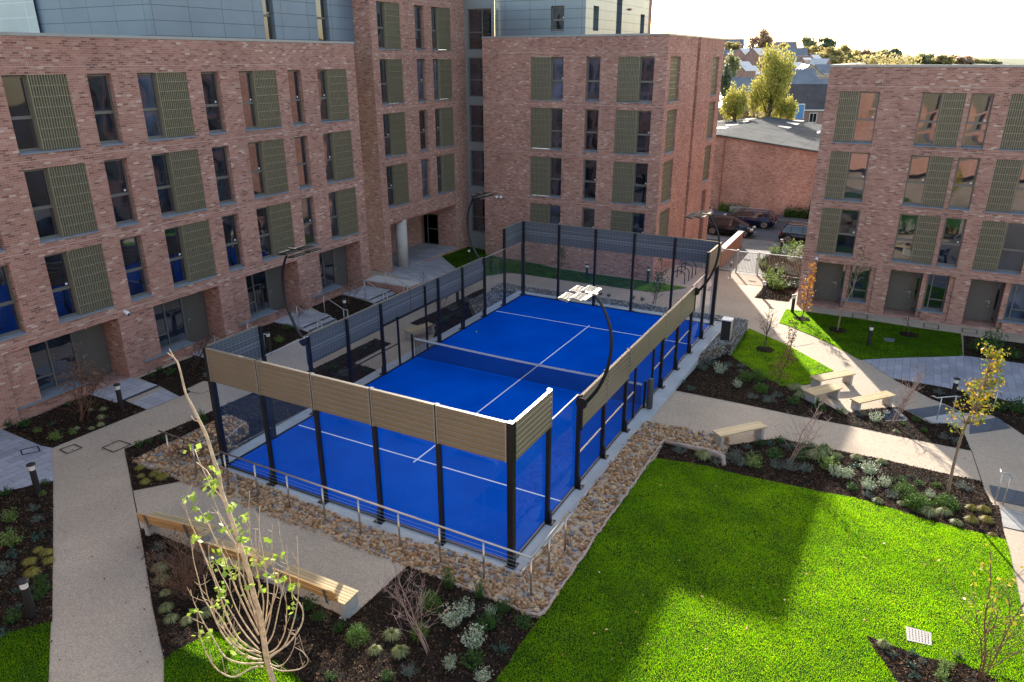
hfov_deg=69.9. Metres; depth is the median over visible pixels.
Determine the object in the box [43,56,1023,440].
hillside
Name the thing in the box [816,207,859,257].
window
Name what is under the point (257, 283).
window
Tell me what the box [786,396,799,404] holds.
leafy shrub
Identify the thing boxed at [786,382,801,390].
pale grass tuft
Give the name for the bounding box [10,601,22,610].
blue green plant
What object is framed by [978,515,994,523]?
gold grass tuft
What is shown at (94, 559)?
fallen leaves
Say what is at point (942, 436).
grey shrub
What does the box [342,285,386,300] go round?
landing
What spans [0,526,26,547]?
spurge plant
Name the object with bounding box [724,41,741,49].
broadleaf tree
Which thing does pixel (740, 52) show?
terraced house
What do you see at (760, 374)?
box shrub
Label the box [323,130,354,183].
window
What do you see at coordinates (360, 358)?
planting bed
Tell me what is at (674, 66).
window
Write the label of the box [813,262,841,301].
door
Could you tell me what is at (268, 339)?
bollard light
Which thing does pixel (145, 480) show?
gold grass tuft
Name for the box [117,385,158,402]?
step edge
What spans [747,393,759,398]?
grey shrub
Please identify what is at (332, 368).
leafy shrub
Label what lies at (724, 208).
roadside bush
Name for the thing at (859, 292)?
window
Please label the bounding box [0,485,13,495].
leafy shrub
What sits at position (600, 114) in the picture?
brick block
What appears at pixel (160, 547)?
grey shrub
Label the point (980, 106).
window
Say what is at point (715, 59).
window
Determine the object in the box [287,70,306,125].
window
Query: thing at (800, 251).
variegated shrub
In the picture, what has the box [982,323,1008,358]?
upright shrub
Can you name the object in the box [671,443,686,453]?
grey shrub
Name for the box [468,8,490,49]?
stair window
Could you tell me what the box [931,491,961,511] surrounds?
box shrub
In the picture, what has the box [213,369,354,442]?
bark mulch
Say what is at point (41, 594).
leafy shrub
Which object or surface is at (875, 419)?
variegated shrub
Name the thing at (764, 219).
parked car
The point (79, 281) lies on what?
window
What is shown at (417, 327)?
park bench
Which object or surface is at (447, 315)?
bark mulch
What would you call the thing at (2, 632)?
blue green plant
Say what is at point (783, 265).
grey shrub
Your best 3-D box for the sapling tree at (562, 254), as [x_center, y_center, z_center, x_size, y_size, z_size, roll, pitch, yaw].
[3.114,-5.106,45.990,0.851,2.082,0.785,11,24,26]
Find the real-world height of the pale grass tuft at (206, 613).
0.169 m
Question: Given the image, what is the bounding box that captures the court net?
[411,334,646,407]
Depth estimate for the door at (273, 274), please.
36.22 m
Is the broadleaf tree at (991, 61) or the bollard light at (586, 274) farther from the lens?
the broadleaf tree at (991, 61)
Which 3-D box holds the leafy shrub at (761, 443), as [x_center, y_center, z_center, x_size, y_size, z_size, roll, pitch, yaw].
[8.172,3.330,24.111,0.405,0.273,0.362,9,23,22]
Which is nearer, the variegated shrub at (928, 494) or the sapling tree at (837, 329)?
the variegated shrub at (928, 494)
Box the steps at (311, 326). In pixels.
[298,314,336,332]
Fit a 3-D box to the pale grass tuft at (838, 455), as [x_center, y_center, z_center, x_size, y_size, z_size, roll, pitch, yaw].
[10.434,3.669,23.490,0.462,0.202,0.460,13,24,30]
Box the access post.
[729,262,731,278]
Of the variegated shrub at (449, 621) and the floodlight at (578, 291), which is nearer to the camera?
the variegated shrub at (449, 621)
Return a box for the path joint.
[132,491,139,527]
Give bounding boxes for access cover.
[20,446,39,454]
[59,444,81,452]
[102,440,130,451]
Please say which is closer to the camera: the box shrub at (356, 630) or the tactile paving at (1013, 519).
the box shrub at (356, 630)
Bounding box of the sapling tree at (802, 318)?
[793,263,816,320]
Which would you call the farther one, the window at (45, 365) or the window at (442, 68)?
the window at (442, 68)
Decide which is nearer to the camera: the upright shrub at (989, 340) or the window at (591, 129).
the upright shrub at (989, 340)
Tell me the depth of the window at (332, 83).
36.14 m
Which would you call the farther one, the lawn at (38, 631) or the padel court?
the padel court
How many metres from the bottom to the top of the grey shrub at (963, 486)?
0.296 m
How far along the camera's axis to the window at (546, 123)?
45.78 m
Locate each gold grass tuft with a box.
[21,556,37,565]
[22,565,41,576]
[32,546,42,553]
[40,548,54,555]
[43,556,54,564]
[135,464,144,470]
[139,477,150,484]
[149,470,160,476]
[155,472,168,479]
[964,514,977,523]
[965,504,977,510]
[977,505,989,512]
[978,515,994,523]
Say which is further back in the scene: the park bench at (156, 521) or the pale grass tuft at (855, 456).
the pale grass tuft at (855, 456)
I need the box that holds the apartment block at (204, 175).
[0,0,370,428]
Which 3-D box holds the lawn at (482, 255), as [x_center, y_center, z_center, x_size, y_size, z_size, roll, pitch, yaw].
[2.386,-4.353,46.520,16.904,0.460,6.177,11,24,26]
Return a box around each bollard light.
[16,577,36,618]
[26,462,41,494]
[113,383,124,409]
[265,331,271,353]
[342,298,346,316]
[467,249,470,262]
[585,264,588,279]
[646,267,649,282]
[761,281,766,298]
[791,294,796,312]
[866,325,874,345]
[949,377,959,401]
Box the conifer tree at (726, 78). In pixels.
[720,61,731,96]
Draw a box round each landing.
[90,377,155,402]
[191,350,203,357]
[274,310,327,328]
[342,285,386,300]
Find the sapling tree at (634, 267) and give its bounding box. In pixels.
[628,258,639,288]
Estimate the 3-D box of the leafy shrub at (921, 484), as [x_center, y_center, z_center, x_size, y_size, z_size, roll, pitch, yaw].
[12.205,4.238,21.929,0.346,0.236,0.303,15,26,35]
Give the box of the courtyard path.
[0,247,1023,681]
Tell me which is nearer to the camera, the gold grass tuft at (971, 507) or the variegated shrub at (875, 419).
the gold grass tuft at (971, 507)
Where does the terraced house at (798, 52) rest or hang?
on the hillside
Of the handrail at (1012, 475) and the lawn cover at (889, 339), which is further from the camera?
the lawn cover at (889, 339)
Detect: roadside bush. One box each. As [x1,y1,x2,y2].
[718,197,748,212]
[784,202,809,218]
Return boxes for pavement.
[706,235,804,246]
[712,209,807,222]
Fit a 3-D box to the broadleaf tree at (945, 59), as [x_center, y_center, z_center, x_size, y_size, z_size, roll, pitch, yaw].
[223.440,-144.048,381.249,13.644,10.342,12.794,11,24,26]
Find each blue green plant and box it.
[0,626,11,636]
[5,547,22,558]
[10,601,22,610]
[31,529,43,541]
[290,613,301,621]
[491,642,510,654]
[686,385,695,390]
[765,437,774,446]
[779,442,795,450]
[849,462,861,468]
[887,651,899,658]
[906,657,919,669]
[907,647,919,656]
[908,669,921,678]
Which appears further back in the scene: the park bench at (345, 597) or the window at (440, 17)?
the window at (440, 17)
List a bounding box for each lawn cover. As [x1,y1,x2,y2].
[884,338,894,341]
[906,626,931,645]
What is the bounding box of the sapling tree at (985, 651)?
[937,543,1023,681]
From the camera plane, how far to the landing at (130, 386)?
27.74 m
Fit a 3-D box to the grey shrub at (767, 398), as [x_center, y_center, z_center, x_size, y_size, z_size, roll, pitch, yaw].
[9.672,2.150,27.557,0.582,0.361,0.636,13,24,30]
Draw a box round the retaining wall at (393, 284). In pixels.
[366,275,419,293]
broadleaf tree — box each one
[723,49,741,76]
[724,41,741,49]
[746,28,775,48]
[774,42,790,47]
[801,33,818,52]
[804,45,823,55]
[816,46,847,63]
[817,36,836,48]
[840,44,859,63]
[855,47,873,61]
[871,48,890,60]
[888,48,902,57]
[912,53,934,63]
[931,54,956,64]
[948,54,975,63]
[973,58,986,63]
[984,58,1002,63]
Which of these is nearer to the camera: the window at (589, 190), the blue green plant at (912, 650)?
the blue green plant at (912, 650)
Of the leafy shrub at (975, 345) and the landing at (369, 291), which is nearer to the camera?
the leafy shrub at (975, 345)
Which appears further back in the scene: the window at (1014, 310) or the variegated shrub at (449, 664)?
the window at (1014, 310)
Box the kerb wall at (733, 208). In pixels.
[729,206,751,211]
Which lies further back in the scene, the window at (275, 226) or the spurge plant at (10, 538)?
the window at (275, 226)
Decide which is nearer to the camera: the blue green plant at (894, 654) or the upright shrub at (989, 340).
the blue green plant at (894, 654)
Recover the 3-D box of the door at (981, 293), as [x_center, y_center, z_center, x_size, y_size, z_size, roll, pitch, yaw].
[23.902,-2.190,37.419,1.200,2.360,0.090,11,24,26]
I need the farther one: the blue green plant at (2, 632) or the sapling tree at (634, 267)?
the sapling tree at (634, 267)
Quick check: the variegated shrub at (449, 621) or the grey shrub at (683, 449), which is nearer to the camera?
the variegated shrub at (449, 621)
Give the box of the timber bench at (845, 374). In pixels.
[810,369,855,386]
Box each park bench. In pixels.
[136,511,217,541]
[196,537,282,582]
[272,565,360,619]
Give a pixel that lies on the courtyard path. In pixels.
(104, 625)
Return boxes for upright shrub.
[198,408,205,423]
[441,564,457,589]
[471,577,486,598]
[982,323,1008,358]
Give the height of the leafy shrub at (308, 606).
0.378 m
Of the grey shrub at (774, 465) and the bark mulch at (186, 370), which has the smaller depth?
the grey shrub at (774, 465)
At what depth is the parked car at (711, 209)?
68.72 m
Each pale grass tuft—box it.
[150,561,169,572]
[152,574,170,584]
[157,602,174,612]
[159,589,171,596]
[162,613,179,624]
[178,616,191,626]
[195,607,212,617]
[367,644,381,655]
[382,628,400,641]
[391,645,410,657]
[695,448,712,460]
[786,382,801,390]
[793,390,805,398]
[805,448,827,460]
[816,443,832,454]
[830,452,843,458]
[849,453,863,462]
[871,496,883,503]
[876,458,887,464]
[877,639,890,649]
[918,506,937,516]
[936,506,953,516]
[948,518,962,526]
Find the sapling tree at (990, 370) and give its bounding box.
[945,339,1010,494]
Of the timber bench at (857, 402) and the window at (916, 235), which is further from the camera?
the window at (916, 235)
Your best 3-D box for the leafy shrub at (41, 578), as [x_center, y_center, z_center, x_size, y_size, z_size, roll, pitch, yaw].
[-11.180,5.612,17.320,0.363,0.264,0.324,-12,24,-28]
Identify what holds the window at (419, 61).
in the apartment tower
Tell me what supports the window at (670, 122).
in the brick block at (600, 114)
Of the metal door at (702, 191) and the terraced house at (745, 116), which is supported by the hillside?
the terraced house at (745, 116)
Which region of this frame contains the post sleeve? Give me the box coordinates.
[646,378,653,408]
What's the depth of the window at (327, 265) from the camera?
38.63 m
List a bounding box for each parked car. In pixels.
[707,215,755,237]
[708,206,713,217]
[724,208,776,228]
[778,221,807,243]
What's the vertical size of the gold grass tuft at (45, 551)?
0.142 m
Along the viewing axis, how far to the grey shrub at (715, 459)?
22.79 m
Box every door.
[74,323,112,380]
[181,291,209,341]
[266,265,285,309]
[333,245,347,284]
[423,213,438,244]
[698,191,702,237]
[793,104,804,118]
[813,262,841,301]
[884,270,916,310]
[963,279,997,321]
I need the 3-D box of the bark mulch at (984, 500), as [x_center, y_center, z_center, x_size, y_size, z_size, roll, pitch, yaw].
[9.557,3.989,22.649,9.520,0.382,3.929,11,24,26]
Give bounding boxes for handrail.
[158,430,568,597]
[293,305,321,328]
[321,295,347,317]
[361,279,387,300]
[382,271,407,289]
[932,395,960,418]
[975,390,1001,413]
[994,469,1013,503]
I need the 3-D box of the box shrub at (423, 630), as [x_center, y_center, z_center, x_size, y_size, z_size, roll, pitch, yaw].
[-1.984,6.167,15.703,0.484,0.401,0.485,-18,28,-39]
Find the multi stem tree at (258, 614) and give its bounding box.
[168,349,307,681]
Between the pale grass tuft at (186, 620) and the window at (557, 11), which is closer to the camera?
the pale grass tuft at (186, 620)
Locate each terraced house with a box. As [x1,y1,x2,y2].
[718,101,756,119]
[722,53,729,74]
[724,37,743,49]
[730,77,759,115]
[733,45,749,60]
[736,61,756,76]
[745,48,765,83]
[753,66,762,76]
[758,84,827,123]
[776,42,796,47]
[779,45,807,57]
[787,79,828,83]
[792,62,802,67]
[792,68,816,78]
[797,54,810,63]
[798,59,824,78]
[807,51,821,58]
[810,58,831,65]
[815,64,831,78]
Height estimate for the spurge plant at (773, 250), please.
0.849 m
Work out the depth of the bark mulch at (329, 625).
15.92 m
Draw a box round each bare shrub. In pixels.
[376,561,449,655]
[774,398,829,462]
[881,363,929,424]
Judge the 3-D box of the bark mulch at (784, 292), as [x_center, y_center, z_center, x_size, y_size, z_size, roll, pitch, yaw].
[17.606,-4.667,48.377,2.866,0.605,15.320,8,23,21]
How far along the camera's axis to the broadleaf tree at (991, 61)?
397.05 m
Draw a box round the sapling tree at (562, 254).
[553,246,565,275]
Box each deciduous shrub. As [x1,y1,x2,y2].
[52,339,113,421]
[179,322,220,368]
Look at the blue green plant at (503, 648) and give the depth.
15.32 m
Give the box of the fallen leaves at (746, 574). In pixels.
[553,485,985,659]
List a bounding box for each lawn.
[0,620,50,681]
[164,632,301,681]
[443,247,681,292]
[494,459,1023,681]
[731,329,831,385]
[780,309,962,359]
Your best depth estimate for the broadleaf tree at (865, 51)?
326.25 m
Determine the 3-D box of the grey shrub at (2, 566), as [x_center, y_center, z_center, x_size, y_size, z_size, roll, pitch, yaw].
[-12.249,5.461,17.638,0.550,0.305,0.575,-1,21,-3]
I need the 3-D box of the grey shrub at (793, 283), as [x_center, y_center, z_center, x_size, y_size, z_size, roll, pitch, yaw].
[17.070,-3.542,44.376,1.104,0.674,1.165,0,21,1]
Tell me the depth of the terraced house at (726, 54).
269.20 m
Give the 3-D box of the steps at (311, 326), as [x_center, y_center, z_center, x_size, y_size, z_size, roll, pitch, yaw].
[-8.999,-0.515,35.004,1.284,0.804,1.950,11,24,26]
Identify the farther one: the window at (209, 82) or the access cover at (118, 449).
the window at (209, 82)
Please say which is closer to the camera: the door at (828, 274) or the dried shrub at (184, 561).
the dried shrub at (184, 561)
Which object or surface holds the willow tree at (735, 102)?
on the hillside
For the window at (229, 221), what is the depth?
32.35 m
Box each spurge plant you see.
[0,506,19,521]
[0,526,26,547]
[47,429,64,440]
[67,427,77,434]
[274,335,284,342]
[742,450,765,467]
[759,261,768,268]
[761,267,781,285]
[767,262,784,275]
[767,275,789,289]
[768,244,782,254]
[783,238,798,252]
[816,451,840,470]
[933,656,956,671]
[933,668,951,681]
[952,648,964,658]
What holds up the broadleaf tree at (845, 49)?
on the hillside
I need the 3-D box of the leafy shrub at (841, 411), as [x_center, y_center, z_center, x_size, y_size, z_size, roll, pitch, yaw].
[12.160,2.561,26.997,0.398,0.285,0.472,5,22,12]
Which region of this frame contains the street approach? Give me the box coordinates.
[677,240,794,275]
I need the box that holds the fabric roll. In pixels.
[665,440,725,465]
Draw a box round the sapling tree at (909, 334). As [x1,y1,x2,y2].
[899,279,917,337]
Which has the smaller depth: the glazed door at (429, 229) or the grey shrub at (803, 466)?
the grey shrub at (803, 466)
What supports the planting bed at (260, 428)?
on the courtyard path
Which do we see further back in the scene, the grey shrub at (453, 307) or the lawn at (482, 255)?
the lawn at (482, 255)
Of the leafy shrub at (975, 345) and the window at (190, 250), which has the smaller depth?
the window at (190, 250)
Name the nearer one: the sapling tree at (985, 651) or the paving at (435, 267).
the sapling tree at (985, 651)
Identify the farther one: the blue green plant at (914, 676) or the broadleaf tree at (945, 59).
the broadleaf tree at (945, 59)
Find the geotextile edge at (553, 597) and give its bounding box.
[525,440,664,615]
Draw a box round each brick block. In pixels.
[481,0,725,280]
[796,63,1023,333]
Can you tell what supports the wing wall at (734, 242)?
on the street approach
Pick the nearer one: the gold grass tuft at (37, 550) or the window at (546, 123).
the gold grass tuft at (37, 550)
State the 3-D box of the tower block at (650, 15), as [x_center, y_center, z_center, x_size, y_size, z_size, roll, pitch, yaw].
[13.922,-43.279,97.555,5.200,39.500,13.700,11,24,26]
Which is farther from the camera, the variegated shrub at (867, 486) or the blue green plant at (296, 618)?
the variegated shrub at (867, 486)
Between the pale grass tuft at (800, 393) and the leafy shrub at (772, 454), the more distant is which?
the pale grass tuft at (800, 393)
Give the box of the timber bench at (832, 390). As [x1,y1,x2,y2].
[803,383,842,403]
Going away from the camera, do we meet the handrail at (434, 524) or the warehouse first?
the handrail at (434, 524)
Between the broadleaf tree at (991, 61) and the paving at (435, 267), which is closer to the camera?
the paving at (435, 267)
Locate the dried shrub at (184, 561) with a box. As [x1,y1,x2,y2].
[135,514,225,600]
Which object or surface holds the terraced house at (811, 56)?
on the hillside
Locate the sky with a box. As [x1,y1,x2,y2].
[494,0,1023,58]
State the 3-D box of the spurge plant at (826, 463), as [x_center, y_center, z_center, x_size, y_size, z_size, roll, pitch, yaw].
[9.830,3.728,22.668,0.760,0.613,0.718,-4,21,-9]
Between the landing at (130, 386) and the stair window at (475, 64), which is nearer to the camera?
the landing at (130, 386)
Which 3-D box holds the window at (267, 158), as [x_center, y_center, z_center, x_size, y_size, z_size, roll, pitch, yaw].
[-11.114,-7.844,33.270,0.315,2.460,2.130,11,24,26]
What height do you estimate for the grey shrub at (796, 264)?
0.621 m
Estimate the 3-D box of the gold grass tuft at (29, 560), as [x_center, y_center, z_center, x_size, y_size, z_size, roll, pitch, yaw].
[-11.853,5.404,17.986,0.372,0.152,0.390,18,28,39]
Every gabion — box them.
[132,443,539,615]
[165,414,249,461]
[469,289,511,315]
[491,281,724,321]
[520,420,729,617]
[698,314,747,364]
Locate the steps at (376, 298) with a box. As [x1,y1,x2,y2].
[366,289,396,303]
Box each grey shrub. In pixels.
[0,560,14,574]
[27,503,40,510]
[31,514,44,521]
[150,540,165,550]
[445,303,459,310]
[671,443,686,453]
[697,364,707,369]
[706,356,715,364]
[711,455,728,464]
[724,448,743,462]
[735,454,752,465]
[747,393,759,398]
[763,394,774,402]
[770,458,785,468]
[772,391,782,396]
[774,262,789,270]
[780,458,800,470]
[785,267,800,275]
[786,277,799,287]
[789,257,802,265]
[797,461,813,471]
[885,488,899,498]
[934,388,944,394]
[938,432,949,439]
[954,480,973,490]
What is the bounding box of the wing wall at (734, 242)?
[720,231,743,267]
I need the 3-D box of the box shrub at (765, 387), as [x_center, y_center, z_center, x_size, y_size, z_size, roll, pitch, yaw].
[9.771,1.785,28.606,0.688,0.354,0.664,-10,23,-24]
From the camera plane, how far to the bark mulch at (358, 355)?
31.01 m
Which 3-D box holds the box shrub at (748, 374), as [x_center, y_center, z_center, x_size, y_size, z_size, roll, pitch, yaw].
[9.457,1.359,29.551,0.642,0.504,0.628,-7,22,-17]
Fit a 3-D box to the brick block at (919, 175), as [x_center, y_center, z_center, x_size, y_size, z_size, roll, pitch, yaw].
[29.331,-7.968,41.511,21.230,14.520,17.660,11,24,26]
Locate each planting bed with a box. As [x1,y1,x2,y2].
[125,407,226,489]
[141,357,207,395]
[224,393,306,444]
[262,323,310,353]
[312,295,372,320]
[313,339,390,381]
[410,289,482,337]
[755,252,802,301]
[894,379,1023,434]
[963,335,1023,363]
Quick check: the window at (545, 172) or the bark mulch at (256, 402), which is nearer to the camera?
the bark mulch at (256, 402)
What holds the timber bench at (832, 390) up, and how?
on the courtyard path
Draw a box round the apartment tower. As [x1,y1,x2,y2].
[264,0,494,272]
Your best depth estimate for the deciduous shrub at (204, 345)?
29.53 m
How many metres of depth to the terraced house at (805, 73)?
163.13 m
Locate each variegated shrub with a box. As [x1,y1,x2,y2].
[438,600,465,628]
[442,653,456,670]
[456,596,474,617]
[458,622,487,649]
[473,666,493,681]
[485,604,496,614]
[714,361,726,373]
[733,377,742,387]
[786,248,799,261]
[795,244,803,256]
[828,463,843,477]
[840,466,855,478]
[859,456,881,474]
[861,475,879,489]
[869,410,884,421]
[877,475,890,487]
[924,488,935,497]
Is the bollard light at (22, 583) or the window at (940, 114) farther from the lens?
the window at (940, 114)
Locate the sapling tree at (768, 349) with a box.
[754,302,781,352]
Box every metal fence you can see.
[703,248,738,272]
[756,252,802,278]
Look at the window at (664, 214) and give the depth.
46.00 m
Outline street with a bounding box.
[707,216,804,244]
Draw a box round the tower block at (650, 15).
[648,0,652,32]
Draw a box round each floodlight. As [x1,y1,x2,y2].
[278,245,321,364]
[467,191,497,264]
[558,285,612,429]
[685,210,719,310]
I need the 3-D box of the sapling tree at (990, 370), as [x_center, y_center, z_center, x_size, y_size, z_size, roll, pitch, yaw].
[12.812,2.258,20.503,1.144,4.909,1.200,-11,23,-26]
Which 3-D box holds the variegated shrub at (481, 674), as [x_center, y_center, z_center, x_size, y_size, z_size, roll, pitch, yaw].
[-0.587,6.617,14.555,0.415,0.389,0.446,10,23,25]
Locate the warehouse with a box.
[710,117,821,214]
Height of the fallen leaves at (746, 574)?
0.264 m
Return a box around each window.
[0,265,26,341]
[1,74,82,155]
[24,163,99,243]
[28,333,79,393]
[44,244,114,323]
[87,73,124,146]
[104,158,139,227]
[119,235,152,301]
[137,72,196,141]
[151,149,207,218]
[153,298,187,348]
[164,220,217,288]
[201,71,227,134]
[212,146,236,206]
[222,214,245,271]
[238,70,282,130]
[246,270,270,314]
[248,139,289,199]
[256,202,294,261]
[262,0,273,38]
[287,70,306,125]
[294,136,312,189]
[301,197,318,246]
[315,0,327,40]
[317,69,349,122]
[319,249,335,288]
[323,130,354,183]
[328,187,359,240]
[376,1,400,49]
[379,59,404,105]
[383,112,407,157]
[386,163,409,208]
[414,5,424,50]
[417,59,427,101]
[419,110,429,151]
[421,159,430,198]
[431,7,451,50]
[433,59,452,100]
[435,107,454,148]
[437,153,455,194]
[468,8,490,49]
[469,58,482,96]
[470,105,483,142]
[471,150,483,186]
[472,197,484,231]
[530,57,563,100]
[530,108,562,150]
[530,156,561,198]
[530,203,560,223]
[550,6,563,31]
[582,159,596,201]
[582,208,594,227]
[583,109,598,152]
[585,57,600,101]
[610,210,644,232]
[611,161,647,205]
[613,110,650,155]
[616,56,654,103]
[659,209,667,235]
[661,160,671,204]
[664,109,674,154]
[668,57,678,102]
[702,145,709,182]
[706,102,713,139]
[710,57,717,95]
[808,113,816,122]
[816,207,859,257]
[824,151,869,202]
[832,91,879,144]
[847,265,870,300]
[891,214,940,265]
[902,155,953,208]
[913,92,966,147]
[922,274,948,310]
[935,217,966,268]
[948,157,979,210]
[960,93,994,149]
[971,220,1023,275]
[985,159,1023,214]
[999,94,1023,150]
[1003,283,1023,320]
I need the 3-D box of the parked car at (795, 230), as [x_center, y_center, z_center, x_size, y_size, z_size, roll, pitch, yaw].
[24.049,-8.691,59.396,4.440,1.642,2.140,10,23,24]
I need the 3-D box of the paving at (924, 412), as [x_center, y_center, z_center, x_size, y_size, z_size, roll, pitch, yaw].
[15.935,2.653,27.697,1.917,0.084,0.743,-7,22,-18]
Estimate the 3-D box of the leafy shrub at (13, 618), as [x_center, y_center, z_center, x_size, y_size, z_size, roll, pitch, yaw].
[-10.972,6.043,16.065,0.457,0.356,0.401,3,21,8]
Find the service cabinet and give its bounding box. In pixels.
[720,316,733,340]
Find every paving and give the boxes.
[0,430,53,491]
[132,388,178,408]
[392,255,455,282]
[864,356,1023,402]
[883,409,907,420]
[907,405,958,417]
[969,417,1010,433]
[989,485,1023,505]
[1000,508,1023,530]
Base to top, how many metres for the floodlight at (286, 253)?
4.132 m
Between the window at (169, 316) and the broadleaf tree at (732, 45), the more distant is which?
the broadleaf tree at (732, 45)
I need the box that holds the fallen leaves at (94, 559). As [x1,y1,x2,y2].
[50,424,153,661]
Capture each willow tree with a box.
[719,81,749,120]
[746,43,796,117]
[777,94,798,119]
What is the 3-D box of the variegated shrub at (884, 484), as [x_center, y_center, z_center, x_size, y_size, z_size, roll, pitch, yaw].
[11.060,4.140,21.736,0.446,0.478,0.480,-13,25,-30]
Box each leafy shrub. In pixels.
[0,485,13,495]
[2,608,21,623]
[16,418,30,426]
[30,578,50,592]
[31,573,47,582]
[32,587,48,599]
[39,478,49,484]
[131,439,143,447]
[163,367,176,374]
[283,323,291,329]
[298,593,318,610]
[308,609,326,621]
[324,670,337,681]
[328,362,339,370]
[331,620,347,633]
[378,668,394,681]
[459,648,485,669]
[475,610,502,630]
[492,599,513,612]
[511,612,532,629]
[754,439,765,445]
[765,446,783,459]
[774,435,786,442]
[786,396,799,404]
[794,449,810,460]
[798,440,816,452]
[812,400,825,410]
[836,407,847,413]
[846,480,858,489]
[912,415,922,422]
[913,479,924,486]
[967,338,986,351]
[990,398,1006,410]
[1001,346,1021,358]
[1004,396,1023,412]
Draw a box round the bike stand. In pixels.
[676,266,689,280]
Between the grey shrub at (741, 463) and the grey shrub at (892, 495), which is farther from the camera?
the grey shrub at (741, 463)
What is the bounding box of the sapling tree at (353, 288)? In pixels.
[343,275,362,303]
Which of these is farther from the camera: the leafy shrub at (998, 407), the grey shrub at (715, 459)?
the leafy shrub at (998, 407)
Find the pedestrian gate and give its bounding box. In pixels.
[736,251,758,272]
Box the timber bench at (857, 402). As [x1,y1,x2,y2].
[850,390,895,410]
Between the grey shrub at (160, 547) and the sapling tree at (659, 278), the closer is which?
the grey shrub at (160, 547)
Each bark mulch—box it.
[0,481,53,633]
[3,394,145,446]
[124,406,227,489]
[140,355,206,395]
[140,527,538,681]
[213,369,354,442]
[263,322,309,353]
[305,338,388,381]
[313,294,370,319]
[414,290,481,335]
[656,438,1005,539]
[676,355,970,449]
[757,251,803,301]
[866,636,1016,681]
[899,380,1023,433]
[963,335,1023,361]
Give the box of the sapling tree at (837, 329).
[829,245,870,332]
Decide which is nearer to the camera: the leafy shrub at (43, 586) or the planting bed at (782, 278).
the leafy shrub at (43, 586)
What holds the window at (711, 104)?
in the brick block at (600, 114)
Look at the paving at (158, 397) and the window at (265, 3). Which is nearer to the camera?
the paving at (158, 397)
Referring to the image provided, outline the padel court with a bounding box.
[202,221,721,574]
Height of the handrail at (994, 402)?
0.994 m
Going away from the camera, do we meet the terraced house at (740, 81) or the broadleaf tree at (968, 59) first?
the terraced house at (740, 81)
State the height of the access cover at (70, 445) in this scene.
0.011 m
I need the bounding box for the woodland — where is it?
[819,50,921,64]
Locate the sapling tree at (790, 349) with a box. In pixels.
[769,319,802,388]
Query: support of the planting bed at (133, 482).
on the courtyard path
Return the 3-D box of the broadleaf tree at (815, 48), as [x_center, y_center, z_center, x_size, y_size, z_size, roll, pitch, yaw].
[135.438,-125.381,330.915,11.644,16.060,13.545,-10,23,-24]
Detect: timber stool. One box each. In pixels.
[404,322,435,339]
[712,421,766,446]
[965,377,998,397]
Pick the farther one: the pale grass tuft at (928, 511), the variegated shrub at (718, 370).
the variegated shrub at (718, 370)
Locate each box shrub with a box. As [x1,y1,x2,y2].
[344,620,371,647]
[409,620,429,641]
[419,586,442,616]
[737,369,752,381]
[751,368,765,381]
[752,381,768,393]
[893,479,917,498]
[902,491,933,512]
[931,482,941,487]
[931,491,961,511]
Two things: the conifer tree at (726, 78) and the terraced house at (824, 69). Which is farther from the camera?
the terraced house at (824, 69)
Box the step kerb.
[923,412,965,423]
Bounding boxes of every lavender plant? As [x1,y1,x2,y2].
[400,663,416,675]
[401,661,419,678]
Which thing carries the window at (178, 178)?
in the apartment block at (204, 175)
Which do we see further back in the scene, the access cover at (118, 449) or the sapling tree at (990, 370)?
the access cover at (118, 449)
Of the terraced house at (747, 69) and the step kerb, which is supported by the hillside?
the terraced house at (747, 69)
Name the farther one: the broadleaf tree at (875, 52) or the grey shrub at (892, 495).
the broadleaf tree at (875, 52)
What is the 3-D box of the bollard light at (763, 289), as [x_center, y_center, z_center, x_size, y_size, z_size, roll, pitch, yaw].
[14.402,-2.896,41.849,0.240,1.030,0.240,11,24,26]
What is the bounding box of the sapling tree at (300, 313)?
[291,297,309,316]
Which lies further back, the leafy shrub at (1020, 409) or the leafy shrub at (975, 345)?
the leafy shrub at (975, 345)
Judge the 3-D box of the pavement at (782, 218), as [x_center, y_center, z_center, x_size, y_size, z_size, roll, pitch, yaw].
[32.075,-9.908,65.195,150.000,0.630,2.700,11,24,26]
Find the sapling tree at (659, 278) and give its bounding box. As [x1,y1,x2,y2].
[646,258,671,303]
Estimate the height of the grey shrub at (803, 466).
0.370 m
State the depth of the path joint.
20.22 m
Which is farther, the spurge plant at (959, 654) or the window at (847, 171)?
the window at (847, 171)
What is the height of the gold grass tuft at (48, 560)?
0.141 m

